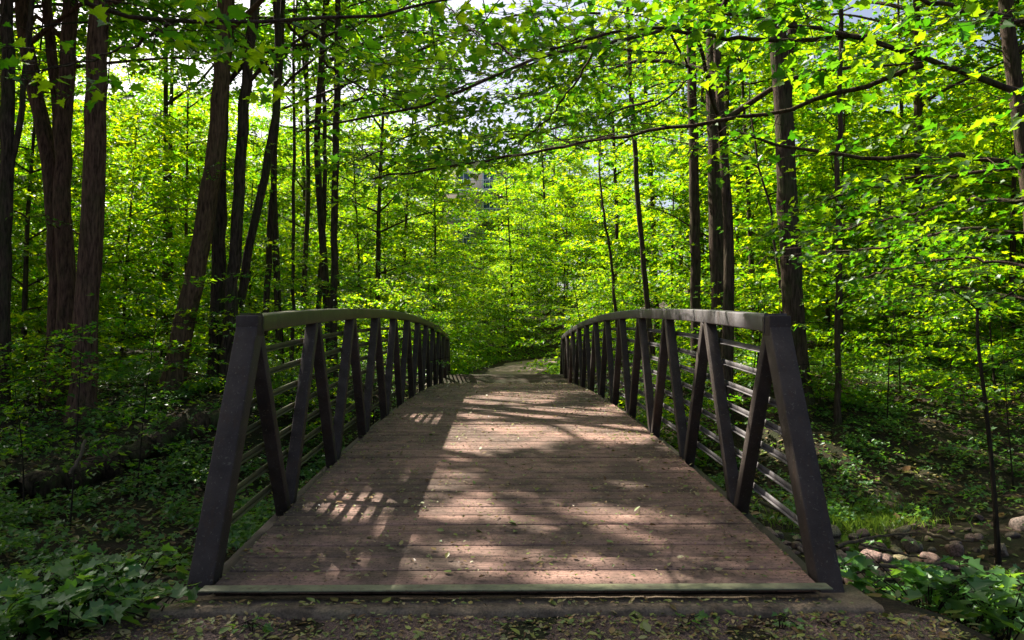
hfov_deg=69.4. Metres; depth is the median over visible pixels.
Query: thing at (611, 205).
young tree
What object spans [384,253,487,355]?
shrub
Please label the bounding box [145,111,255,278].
young tree
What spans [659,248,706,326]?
shrub
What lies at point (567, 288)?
young tree
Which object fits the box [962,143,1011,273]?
young tree
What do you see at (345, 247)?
young tree
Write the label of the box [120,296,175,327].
shrub
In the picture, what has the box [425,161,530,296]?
apartment building
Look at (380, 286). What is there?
sapling
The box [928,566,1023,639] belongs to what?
leafy plant
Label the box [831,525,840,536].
stone
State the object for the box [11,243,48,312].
shrub
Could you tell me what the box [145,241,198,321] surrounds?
shrub
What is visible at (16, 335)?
shrub
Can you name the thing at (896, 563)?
leafy plant
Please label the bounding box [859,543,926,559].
stick
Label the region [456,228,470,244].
window
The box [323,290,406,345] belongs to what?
shrub
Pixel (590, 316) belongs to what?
shrub
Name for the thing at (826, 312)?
young tree
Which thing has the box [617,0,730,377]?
maple tree
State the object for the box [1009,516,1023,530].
stone
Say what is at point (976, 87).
young tree
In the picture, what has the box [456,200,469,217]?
window
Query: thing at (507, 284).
shrub
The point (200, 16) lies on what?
maple tree
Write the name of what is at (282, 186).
young tree
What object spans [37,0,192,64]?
maple tree
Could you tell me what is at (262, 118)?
young tree
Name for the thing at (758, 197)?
young tree
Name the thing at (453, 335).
shrub
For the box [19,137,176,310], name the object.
young tree
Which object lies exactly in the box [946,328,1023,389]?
shrub
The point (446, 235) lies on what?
young tree
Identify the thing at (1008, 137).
young tree
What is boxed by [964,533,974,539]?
stone
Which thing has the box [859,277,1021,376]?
shrub
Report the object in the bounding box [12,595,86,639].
leafy plant
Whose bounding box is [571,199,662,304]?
young tree
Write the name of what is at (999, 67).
maple tree
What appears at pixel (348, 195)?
young tree
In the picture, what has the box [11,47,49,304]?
young tree
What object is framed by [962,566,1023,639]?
leafy plant
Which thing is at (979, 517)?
stone
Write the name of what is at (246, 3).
sky
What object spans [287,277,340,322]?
shrub
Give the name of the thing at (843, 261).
young tree
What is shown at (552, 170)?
young tree
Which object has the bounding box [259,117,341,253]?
young tree
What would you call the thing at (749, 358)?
shrub
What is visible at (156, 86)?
young tree
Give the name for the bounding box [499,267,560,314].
shrub
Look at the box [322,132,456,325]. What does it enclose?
young tree
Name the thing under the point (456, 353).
shrub
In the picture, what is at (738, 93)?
maple tree
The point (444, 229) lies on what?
young tree
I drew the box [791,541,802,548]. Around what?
stone
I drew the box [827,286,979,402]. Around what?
shrub
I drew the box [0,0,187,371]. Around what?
young tree
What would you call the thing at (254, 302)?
shrub
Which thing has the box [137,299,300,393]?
shrub
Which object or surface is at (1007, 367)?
sapling
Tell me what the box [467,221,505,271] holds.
young tree
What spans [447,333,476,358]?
shrub
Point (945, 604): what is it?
leafy plant
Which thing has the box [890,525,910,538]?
stone
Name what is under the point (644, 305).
shrub
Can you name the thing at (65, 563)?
leafy plant
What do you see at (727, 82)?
maple tree
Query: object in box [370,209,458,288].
young tree
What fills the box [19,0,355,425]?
maple tree
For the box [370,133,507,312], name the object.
young tree
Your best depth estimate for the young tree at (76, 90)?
41.36 m
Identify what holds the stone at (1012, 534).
on the ground at (1014, 547)
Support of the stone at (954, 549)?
on the creek
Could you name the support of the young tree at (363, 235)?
on the ground at (1014, 547)
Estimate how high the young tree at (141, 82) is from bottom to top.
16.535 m
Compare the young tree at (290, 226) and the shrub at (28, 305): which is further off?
the young tree at (290, 226)
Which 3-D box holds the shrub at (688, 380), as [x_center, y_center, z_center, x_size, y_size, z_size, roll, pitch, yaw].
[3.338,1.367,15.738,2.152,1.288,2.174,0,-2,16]
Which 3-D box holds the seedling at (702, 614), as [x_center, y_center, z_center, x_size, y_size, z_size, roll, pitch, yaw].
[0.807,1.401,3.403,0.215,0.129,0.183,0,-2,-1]
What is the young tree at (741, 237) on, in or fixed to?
on the ground at (1014, 547)
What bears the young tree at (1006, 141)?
on the ground at (1014, 547)
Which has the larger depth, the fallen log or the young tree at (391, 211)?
the young tree at (391, 211)
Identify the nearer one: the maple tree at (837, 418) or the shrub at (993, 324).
the maple tree at (837, 418)
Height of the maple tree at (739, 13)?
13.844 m
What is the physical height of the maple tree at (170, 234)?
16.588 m
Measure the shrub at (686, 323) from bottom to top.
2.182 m
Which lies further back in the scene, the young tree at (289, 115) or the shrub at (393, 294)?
the young tree at (289, 115)
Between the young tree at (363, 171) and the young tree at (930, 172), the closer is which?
the young tree at (930, 172)
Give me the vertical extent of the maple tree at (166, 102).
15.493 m
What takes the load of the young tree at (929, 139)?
on the ground at (1014, 547)
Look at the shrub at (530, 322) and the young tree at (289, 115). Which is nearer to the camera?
the shrub at (530, 322)
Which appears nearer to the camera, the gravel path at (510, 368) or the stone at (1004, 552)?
the stone at (1004, 552)
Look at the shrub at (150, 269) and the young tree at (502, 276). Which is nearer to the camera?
the shrub at (150, 269)
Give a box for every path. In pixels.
[80,612,962,639]
[485,358,559,373]
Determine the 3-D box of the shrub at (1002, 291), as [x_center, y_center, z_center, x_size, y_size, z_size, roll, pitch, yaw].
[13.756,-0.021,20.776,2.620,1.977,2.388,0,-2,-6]
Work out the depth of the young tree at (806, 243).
32.73 m
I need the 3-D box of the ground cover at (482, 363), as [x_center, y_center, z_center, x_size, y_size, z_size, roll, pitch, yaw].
[1.774,0.948,33.172,14.187,2.613,28.070,0,-2,14]
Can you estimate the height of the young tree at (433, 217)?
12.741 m
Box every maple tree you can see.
[0,0,56,113]
[0,0,243,423]
[0,0,259,401]
[0,0,747,136]
[13,0,215,60]
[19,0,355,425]
[35,0,309,359]
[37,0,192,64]
[115,0,475,363]
[139,0,275,396]
[148,0,418,385]
[159,0,533,366]
[168,4,174,330]
[172,0,464,357]
[200,0,510,378]
[205,0,425,390]
[208,0,392,372]
[209,0,444,312]
[227,0,513,343]
[234,0,431,345]
[250,0,1001,434]
[255,0,530,308]
[314,0,1023,318]
[476,7,672,367]
[500,15,704,334]
[584,145,641,365]
[595,57,824,312]
[605,0,824,309]
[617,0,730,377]
[672,0,744,386]
[705,74,771,98]
[708,0,848,417]
[724,0,743,355]
[742,0,1023,364]
[765,0,1020,350]
[828,0,1023,230]
[833,9,905,425]
[860,8,1023,68]
[866,0,1023,101]
[885,0,1023,44]
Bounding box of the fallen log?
[2,407,220,500]
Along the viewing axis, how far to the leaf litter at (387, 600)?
3.58 m
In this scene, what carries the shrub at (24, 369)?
on the ground at (1014, 547)
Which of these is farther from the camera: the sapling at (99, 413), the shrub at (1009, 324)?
the shrub at (1009, 324)
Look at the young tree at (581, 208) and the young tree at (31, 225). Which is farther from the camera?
the young tree at (581, 208)
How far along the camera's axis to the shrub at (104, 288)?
20.91 m
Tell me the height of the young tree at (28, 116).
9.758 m
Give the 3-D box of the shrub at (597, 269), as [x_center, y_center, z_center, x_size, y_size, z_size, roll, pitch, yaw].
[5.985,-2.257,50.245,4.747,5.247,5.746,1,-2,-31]
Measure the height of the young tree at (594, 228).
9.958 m
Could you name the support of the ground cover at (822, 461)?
on the ground at (1014, 547)
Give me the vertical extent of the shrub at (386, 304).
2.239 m
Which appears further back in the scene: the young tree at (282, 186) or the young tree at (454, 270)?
the young tree at (454, 270)
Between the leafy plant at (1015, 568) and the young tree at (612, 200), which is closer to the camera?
the leafy plant at (1015, 568)
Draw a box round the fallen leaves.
[223,382,804,580]
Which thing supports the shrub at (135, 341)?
on the ground at (1014, 547)
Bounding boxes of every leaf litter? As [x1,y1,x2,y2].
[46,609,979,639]
[175,596,852,610]
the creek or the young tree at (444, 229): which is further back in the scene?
the young tree at (444, 229)
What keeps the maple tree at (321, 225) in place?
on the ground at (1014, 547)
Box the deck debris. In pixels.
[219,383,800,581]
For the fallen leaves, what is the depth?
5.71 m
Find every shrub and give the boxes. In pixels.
[0,331,124,424]
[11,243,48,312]
[11,252,43,333]
[11,267,47,348]
[11,275,48,329]
[11,286,159,372]
[31,279,137,358]
[45,265,141,351]
[98,311,148,343]
[114,257,182,339]
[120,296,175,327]
[124,320,206,359]
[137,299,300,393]
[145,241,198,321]
[159,272,246,357]
[192,294,274,346]
[193,232,361,377]
[249,359,373,434]
[253,277,298,335]
[254,242,316,309]
[262,299,344,362]
[267,328,324,353]
[268,298,343,350]
[287,261,340,308]
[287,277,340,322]
[289,291,384,356]
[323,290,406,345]
[324,307,400,348]
[328,260,381,324]
[355,300,404,350]
[361,275,444,361]
[362,273,426,326]
[369,319,458,361]
[381,289,424,311]
[383,312,461,368]
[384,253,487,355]
[384,309,472,372]
[389,292,488,369]
[400,278,483,366]
[407,256,495,333]
[411,322,480,373]
[421,286,476,322]
[439,306,510,358]
[443,288,489,320]
[443,322,495,356]
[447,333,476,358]
[456,287,508,318]
[458,321,513,360]
[460,270,545,350]
[463,306,523,355]
[472,254,536,317]
[485,306,540,344]
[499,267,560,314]
[502,280,560,327]
[512,253,633,373]
[515,269,573,314]
[516,286,565,337]
[545,309,658,360]
[546,330,615,373]
[550,262,599,310]
[558,292,632,345]
[558,296,622,338]
[559,268,633,339]
[566,297,606,319]
[567,245,630,314]
[567,274,631,344]
[572,286,639,341]
[574,262,639,307]
[595,265,690,354]
[616,279,678,332]
[618,389,750,465]
[620,354,709,410]
[655,274,756,355]
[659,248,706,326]
[660,295,710,340]
[665,286,844,386]
[673,297,710,345]
[676,285,779,354]
[734,270,849,360]
[757,245,852,344]
[768,346,886,415]
[806,319,875,355]
[809,284,931,347]
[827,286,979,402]
[832,272,911,326]
[832,300,959,351]
[842,264,954,334]
[845,307,890,335]
[857,250,1023,419]
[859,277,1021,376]
[929,308,993,344]
[941,313,1023,353]
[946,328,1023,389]
[957,287,1023,345]
[958,293,1023,358]
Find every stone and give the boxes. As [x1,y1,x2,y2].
[766,527,778,537]
[777,532,783,538]
[783,540,790,545]
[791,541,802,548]
[797,546,803,553]
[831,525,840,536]
[837,552,874,566]
[844,578,852,583]
[856,528,869,536]
[858,543,873,551]
[859,569,884,578]
[860,549,882,562]
[874,541,887,548]
[879,553,893,562]
[884,572,892,579]
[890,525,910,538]
[890,547,902,552]
[893,554,908,560]
[901,536,923,551]
[919,552,939,561]
[927,547,935,550]
[938,563,959,569]
[945,543,963,555]
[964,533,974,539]
[970,514,983,520]
[970,534,982,541]
[988,543,1008,556]
[1005,531,1020,537]
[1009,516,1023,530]
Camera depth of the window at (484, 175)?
78.42 m
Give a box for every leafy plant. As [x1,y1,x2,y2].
[0,561,117,637]
[0,575,146,637]
[0,589,72,639]
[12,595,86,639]
[14,543,151,623]
[53,542,188,620]
[80,576,200,626]
[837,554,967,616]
[840,548,999,612]
[895,555,1023,633]
[896,565,1023,636]
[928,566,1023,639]
[940,578,1023,638]
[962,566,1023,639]
[968,564,1023,631]
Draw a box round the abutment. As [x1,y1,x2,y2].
[148,584,883,619]
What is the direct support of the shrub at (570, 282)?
on the ground at (1014, 547)
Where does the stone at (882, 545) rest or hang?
on the creek
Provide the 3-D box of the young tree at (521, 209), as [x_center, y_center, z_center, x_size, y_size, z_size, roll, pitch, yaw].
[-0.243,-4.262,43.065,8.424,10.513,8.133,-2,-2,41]
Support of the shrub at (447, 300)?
on the ground at (1014, 547)
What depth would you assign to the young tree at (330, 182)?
53.00 m
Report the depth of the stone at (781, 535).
8.66 m
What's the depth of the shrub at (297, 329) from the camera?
20.07 m
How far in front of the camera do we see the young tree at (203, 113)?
34.94 m
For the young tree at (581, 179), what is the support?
on the ground at (1014, 547)
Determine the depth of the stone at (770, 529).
8.62 m
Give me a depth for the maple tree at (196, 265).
14.47 m
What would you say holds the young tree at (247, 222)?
on the ground at (1014, 547)
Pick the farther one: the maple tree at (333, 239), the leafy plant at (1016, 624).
the maple tree at (333, 239)
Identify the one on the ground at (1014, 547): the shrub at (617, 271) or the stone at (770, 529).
the shrub at (617, 271)
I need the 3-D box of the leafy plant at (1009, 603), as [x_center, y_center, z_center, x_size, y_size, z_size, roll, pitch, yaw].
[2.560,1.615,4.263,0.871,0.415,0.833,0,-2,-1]
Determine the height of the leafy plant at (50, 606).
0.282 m
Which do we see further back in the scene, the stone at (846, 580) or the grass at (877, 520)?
the grass at (877, 520)
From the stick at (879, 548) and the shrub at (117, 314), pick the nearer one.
the stick at (879, 548)
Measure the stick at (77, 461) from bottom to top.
0.364 m
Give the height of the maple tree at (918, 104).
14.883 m
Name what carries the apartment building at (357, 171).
on the ground at (1014, 547)
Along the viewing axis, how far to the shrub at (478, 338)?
33.35 m
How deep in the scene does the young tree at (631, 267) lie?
69.31 m
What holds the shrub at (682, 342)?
on the ground at (1014, 547)
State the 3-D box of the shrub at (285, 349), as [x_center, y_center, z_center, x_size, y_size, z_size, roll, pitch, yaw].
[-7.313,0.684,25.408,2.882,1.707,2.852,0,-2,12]
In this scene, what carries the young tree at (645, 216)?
on the ground at (1014, 547)
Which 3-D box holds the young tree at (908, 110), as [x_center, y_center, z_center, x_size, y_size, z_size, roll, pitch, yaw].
[12.019,-4.365,24.158,8.903,11.110,8.595,-1,-2,31]
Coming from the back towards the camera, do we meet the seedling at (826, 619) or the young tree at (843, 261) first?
the young tree at (843, 261)
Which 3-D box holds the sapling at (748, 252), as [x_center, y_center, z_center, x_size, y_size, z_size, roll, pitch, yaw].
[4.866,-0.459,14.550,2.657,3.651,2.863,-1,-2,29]
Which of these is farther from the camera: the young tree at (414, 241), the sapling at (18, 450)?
the young tree at (414, 241)
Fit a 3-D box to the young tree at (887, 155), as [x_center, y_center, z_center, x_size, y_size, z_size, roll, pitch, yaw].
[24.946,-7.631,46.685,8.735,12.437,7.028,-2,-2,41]
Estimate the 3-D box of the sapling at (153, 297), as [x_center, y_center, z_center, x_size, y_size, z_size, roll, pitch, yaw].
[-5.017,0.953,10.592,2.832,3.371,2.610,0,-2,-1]
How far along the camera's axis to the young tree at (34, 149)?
46.50 m
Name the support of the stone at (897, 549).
on the creek
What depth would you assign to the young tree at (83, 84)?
69.89 m
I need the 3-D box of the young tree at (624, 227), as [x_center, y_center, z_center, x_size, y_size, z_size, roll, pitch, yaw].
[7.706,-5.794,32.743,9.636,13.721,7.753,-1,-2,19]
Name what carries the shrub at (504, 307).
on the ground at (1014, 547)
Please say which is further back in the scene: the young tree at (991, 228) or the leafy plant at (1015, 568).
the young tree at (991, 228)
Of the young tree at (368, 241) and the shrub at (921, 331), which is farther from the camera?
the young tree at (368, 241)
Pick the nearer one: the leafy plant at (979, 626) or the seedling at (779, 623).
the seedling at (779, 623)
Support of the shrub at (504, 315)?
on the ground at (1014, 547)
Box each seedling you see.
[229,615,274,633]
[675,609,708,629]
[772,608,804,629]
[810,617,840,627]
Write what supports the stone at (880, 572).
on the ground at (1014, 547)
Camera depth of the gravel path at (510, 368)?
30.27 m
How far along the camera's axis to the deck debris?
5.83 m
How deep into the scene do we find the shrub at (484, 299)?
50.35 m
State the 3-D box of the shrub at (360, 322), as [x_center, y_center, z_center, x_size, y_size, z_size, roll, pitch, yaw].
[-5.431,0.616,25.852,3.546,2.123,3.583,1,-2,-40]
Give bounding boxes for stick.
[68,439,86,475]
[132,568,189,588]
[759,500,786,516]
[835,532,916,548]
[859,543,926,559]
[867,561,945,568]
[926,531,973,542]
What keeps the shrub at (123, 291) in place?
on the ground at (1014, 547)
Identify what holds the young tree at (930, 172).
on the ground at (1014, 547)
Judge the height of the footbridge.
1.876 m
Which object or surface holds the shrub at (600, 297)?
on the ground at (1014, 547)
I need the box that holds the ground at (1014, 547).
[0,253,1023,639]
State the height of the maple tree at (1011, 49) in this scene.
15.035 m
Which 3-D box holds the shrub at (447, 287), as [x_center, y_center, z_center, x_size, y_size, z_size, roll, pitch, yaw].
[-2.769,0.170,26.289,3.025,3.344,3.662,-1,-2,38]
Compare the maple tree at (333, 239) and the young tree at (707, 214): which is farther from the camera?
the young tree at (707, 214)
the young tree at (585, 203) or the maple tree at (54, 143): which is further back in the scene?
the young tree at (585, 203)
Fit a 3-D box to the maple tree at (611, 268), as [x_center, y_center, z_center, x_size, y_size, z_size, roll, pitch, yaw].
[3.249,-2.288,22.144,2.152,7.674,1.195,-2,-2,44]
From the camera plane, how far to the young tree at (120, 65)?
63.60 m
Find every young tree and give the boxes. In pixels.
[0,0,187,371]
[0,24,145,274]
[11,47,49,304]
[11,70,188,308]
[11,85,110,310]
[11,113,130,334]
[12,64,45,256]
[12,101,232,363]
[13,26,130,289]
[13,111,153,289]
[14,74,110,218]
[15,42,75,264]
[18,112,81,212]
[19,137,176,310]
[31,105,178,281]
[40,89,253,336]
[40,129,156,276]
[72,40,271,324]
[76,67,202,219]
[101,125,290,342]
[105,84,209,282]
[107,58,209,213]
[109,88,263,299]
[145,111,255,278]
[155,168,302,311]
[157,90,290,273]
[159,121,327,312]
[172,109,270,187]
[179,28,414,332]
[209,128,316,297]
[228,116,315,290]
[228,196,315,308]
[256,104,353,272]
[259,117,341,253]
[260,127,394,300]
[267,0,497,308]
[268,180,356,291]
[277,112,444,339]
[280,178,343,274]
[301,190,393,292]
[301,207,381,285]
[309,56,486,312]
[310,93,422,275]
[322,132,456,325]
[327,184,397,285]
[338,168,412,285]
[365,194,445,290]
[368,171,459,276]
[369,130,511,309]
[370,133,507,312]
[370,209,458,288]
[388,180,450,279]
[424,227,475,308]
[441,249,467,293]
[443,160,575,333]
[464,238,511,321]
[466,248,499,293]
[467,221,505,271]
[469,244,499,290]
[470,175,547,266]
[473,99,615,303]
[475,189,567,320]
[477,183,569,298]
[485,262,518,308]
[485,262,519,312]
[487,84,603,313]
[488,148,580,300]
[491,131,612,310]
[509,178,619,322]
[522,100,670,299]
[522,145,599,288]
[523,164,610,287]
[529,164,605,302]
[536,181,622,272]
[546,0,758,339]
[554,191,628,285]
[567,174,678,304]
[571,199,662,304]
[572,122,757,336]
[580,175,631,278]
[586,27,765,330]
[587,174,646,256]
[607,2,863,301]
[607,73,754,324]
[609,223,667,303]
[614,188,687,291]
[631,0,889,352]
[639,80,814,307]
[650,135,755,294]
[651,0,940,310]
[701,39,1023,355]
[730,49,946,353]
[730,106,769,251]
[734,172,875,323]
[739,72,894,282]
[742,18,1019,347]
[743,166,891,329]
[766,0,1023,354]
[797,72,891,269]
[834,0,1023,353]
[846,191,898,279]
[854,60,1023,321]
[855,67,973,232]
[857,103,952,276]
[860,95,1010,332]
[866,119,980,273]
[888,55,1023,336]
[903,28,1023,258]
[912,114,1023,301]
[956,91,1023,292]
[960,51,1023,283]
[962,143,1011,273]
[973,178,1023,317]
[976,186,1022,219]
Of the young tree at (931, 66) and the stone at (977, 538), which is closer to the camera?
the stone at (977, 538)
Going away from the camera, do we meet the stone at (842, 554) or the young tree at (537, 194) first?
the stone at (842, 554)
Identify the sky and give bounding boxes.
[13,0,1023,290]
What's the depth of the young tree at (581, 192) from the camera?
29.95 m
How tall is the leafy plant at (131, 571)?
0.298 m
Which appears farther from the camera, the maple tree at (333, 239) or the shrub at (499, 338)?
the shrub at (499, 338)
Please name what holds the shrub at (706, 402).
on the ground at (1014, 547)
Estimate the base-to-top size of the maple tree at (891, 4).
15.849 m
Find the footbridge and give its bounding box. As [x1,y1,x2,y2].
[187,309,844,595]
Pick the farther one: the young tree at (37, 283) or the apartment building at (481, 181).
the apartment building at (481, 181)
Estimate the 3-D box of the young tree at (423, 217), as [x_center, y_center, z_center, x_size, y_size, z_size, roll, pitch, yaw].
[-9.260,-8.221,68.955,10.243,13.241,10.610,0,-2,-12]
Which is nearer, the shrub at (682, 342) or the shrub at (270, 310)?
the shrub at (682, 342)
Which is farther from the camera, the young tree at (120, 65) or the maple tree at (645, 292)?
the young tree at (120, 65)
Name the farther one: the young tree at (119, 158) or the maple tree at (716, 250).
the young tree at (119, 158)
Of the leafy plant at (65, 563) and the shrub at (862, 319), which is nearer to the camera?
the leafy plant at (65, 563)
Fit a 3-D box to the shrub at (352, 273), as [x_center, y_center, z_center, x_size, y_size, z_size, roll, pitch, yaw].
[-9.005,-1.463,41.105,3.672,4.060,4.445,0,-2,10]
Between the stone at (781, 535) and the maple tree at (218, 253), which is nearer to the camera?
the stone at (781, 535)
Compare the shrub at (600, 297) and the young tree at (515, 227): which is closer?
the shrub at (600, 297)
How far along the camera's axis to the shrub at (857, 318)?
25.83 m
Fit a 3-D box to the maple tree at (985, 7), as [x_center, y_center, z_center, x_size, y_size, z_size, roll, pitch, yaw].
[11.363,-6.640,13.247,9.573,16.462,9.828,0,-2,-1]
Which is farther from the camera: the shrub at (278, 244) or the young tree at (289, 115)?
the young tree at (289, 115)
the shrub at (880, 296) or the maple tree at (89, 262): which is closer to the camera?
the maple tree at (89, 262)
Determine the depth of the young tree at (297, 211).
34.81 m
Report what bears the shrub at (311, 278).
on the ground at (1014, 547)
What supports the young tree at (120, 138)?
on the ground at (1014, 547)
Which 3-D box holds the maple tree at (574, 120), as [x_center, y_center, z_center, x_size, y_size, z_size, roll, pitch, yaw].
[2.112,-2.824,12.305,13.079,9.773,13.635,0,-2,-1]
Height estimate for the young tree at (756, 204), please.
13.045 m
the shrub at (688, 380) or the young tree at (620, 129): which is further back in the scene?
the young tree at (620, 129)
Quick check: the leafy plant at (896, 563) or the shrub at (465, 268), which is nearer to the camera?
the leafy plant at (896, 563)
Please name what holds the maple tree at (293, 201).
on the ground at (1014, 547)
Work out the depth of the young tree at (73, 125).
36.09 m
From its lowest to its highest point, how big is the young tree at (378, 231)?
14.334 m
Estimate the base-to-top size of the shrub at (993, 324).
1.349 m
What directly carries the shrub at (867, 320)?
on the ground at (1014, 547)
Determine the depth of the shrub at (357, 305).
22.00 m
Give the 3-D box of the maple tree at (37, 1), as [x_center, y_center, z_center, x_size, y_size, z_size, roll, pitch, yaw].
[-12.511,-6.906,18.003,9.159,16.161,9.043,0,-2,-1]
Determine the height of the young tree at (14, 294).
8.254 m
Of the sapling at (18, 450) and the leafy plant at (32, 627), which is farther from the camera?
the sapling at (18, 450)
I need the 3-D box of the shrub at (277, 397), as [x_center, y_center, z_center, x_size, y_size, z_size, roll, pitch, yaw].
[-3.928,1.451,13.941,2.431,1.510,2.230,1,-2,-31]
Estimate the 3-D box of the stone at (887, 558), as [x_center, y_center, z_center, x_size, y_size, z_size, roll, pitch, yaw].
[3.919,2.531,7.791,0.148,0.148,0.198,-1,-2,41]
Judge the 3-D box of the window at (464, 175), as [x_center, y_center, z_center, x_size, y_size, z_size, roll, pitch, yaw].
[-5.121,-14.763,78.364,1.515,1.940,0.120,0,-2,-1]
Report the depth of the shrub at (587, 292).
46.11 m
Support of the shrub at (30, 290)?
on the ground at (1014, 547)
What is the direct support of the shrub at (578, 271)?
on the ground at (1014, 547)
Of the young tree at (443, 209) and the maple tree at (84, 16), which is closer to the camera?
the maple tree at (84, 16)
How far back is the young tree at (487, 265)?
42.92 m
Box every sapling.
[0,317,213,529]
[0,349,135,519]
[37,275,235,496]
[218,272,376,421]
[295,261,455,423]
[356,206,516,382]
[686,206,834,379]
[791,276,995,420]
[859,219,1018,387]
[875,308,1023,489]
[896,283,1023,566]
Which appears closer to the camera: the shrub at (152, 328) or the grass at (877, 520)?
the grass at (877, 520)
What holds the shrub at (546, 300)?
on the ground at (1014, 547)
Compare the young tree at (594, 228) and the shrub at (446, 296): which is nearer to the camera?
the shrub at (446, 296)
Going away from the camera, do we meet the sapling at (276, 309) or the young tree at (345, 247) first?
the sapling at (276, 309)
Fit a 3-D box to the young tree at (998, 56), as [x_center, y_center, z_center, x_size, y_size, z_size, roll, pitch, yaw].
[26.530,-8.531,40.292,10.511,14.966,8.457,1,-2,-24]
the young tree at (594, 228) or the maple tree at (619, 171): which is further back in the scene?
the young tree at (594, 228)
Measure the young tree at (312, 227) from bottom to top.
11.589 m
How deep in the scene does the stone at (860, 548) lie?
8.27 m
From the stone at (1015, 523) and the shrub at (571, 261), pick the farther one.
the shrub at (571, 261)
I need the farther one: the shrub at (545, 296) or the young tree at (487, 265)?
the shrub at (545, 296)
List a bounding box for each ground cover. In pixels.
[0,350,425,639]
[298,327,690,373]
[579,344,1023,639]
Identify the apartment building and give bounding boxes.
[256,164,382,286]
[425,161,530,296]
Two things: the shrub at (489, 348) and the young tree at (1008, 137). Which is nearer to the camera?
the young tree at (1008, 137)
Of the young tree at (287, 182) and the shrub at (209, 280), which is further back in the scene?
the young tree at (287, 182)
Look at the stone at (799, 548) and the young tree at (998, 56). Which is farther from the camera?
the young tree at (998, 56)
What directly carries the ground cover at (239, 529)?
on the ground at (1014, 547)
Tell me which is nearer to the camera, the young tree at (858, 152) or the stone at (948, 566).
the stone at (948, 566)
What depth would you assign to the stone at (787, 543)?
8.34 m
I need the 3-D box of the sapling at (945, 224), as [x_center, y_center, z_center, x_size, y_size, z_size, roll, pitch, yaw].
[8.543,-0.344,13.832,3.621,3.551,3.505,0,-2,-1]
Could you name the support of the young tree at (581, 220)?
on the ground at (1014, 547)
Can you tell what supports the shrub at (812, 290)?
on the ground at (1014, 547)
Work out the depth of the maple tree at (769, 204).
16.16 m
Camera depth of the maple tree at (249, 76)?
14.90 m
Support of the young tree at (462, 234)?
on the ground at (1014, 547)
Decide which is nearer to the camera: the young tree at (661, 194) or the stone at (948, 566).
the stone at (948, 566)
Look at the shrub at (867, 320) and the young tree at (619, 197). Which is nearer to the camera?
the shrub at (867, 320)
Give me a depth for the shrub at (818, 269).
28.89 m
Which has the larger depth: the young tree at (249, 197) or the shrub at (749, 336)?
the young tree at (249, 197)
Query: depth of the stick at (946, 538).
7.68 m
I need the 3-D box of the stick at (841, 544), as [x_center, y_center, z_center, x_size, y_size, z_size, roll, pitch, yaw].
[3.642,2.189,7.402,1.088,0.071,0.069,1,-2,-23]
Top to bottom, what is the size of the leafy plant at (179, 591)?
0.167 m
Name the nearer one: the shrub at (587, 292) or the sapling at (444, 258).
the sapling at (444, 258)
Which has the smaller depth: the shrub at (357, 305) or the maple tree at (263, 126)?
the shrub at (357, 305)
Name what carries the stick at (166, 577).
on the ground at (1014, 547)
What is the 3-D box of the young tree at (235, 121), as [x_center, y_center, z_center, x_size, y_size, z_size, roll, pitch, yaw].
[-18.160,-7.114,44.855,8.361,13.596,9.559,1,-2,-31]
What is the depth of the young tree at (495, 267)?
47.97 m
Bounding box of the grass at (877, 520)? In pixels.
[751,488,988,538]
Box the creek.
[134,522,924,572]
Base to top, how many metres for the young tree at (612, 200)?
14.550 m
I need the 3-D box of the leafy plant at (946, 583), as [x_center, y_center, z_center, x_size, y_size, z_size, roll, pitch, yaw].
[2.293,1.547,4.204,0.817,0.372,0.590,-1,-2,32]
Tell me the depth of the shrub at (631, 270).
23.57 m
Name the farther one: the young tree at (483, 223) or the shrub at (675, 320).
the young tree at (483, 223)
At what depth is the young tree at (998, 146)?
28.05 m
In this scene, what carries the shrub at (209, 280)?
on the ground at (1014, 547)
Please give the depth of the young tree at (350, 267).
47.76 m
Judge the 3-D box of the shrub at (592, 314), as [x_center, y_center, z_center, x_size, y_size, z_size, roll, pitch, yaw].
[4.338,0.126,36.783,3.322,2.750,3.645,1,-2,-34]
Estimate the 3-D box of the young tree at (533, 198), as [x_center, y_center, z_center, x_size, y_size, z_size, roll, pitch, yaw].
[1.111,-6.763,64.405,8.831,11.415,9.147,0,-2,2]
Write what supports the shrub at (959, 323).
on the ground at (1014, 547)
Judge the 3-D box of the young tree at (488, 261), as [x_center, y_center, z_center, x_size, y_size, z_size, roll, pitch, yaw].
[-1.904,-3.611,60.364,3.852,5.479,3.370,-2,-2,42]
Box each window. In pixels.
[456,171,470,189]
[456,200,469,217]
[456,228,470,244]
[482,171,496,189]
[482,200,496,216]
[482,228,496,240]
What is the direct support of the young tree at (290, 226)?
on the ground at (1014, 547)
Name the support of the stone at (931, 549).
on the ground at (1014, 547)
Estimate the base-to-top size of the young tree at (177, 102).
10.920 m
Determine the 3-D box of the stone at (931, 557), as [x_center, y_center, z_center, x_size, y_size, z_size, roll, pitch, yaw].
[4.368,2.503,7.730,0.137,0.143,0.188,2,-2,-44]
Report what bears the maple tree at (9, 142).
on the ground at (1014, 547)
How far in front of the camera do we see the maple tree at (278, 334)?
19.49 m
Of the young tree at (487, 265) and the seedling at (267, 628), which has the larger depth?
the young tree at (487, 265)
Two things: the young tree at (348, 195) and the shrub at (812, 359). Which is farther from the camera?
the young tree at (348, 195)
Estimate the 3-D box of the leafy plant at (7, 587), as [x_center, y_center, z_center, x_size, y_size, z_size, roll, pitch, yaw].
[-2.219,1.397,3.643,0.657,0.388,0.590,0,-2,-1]

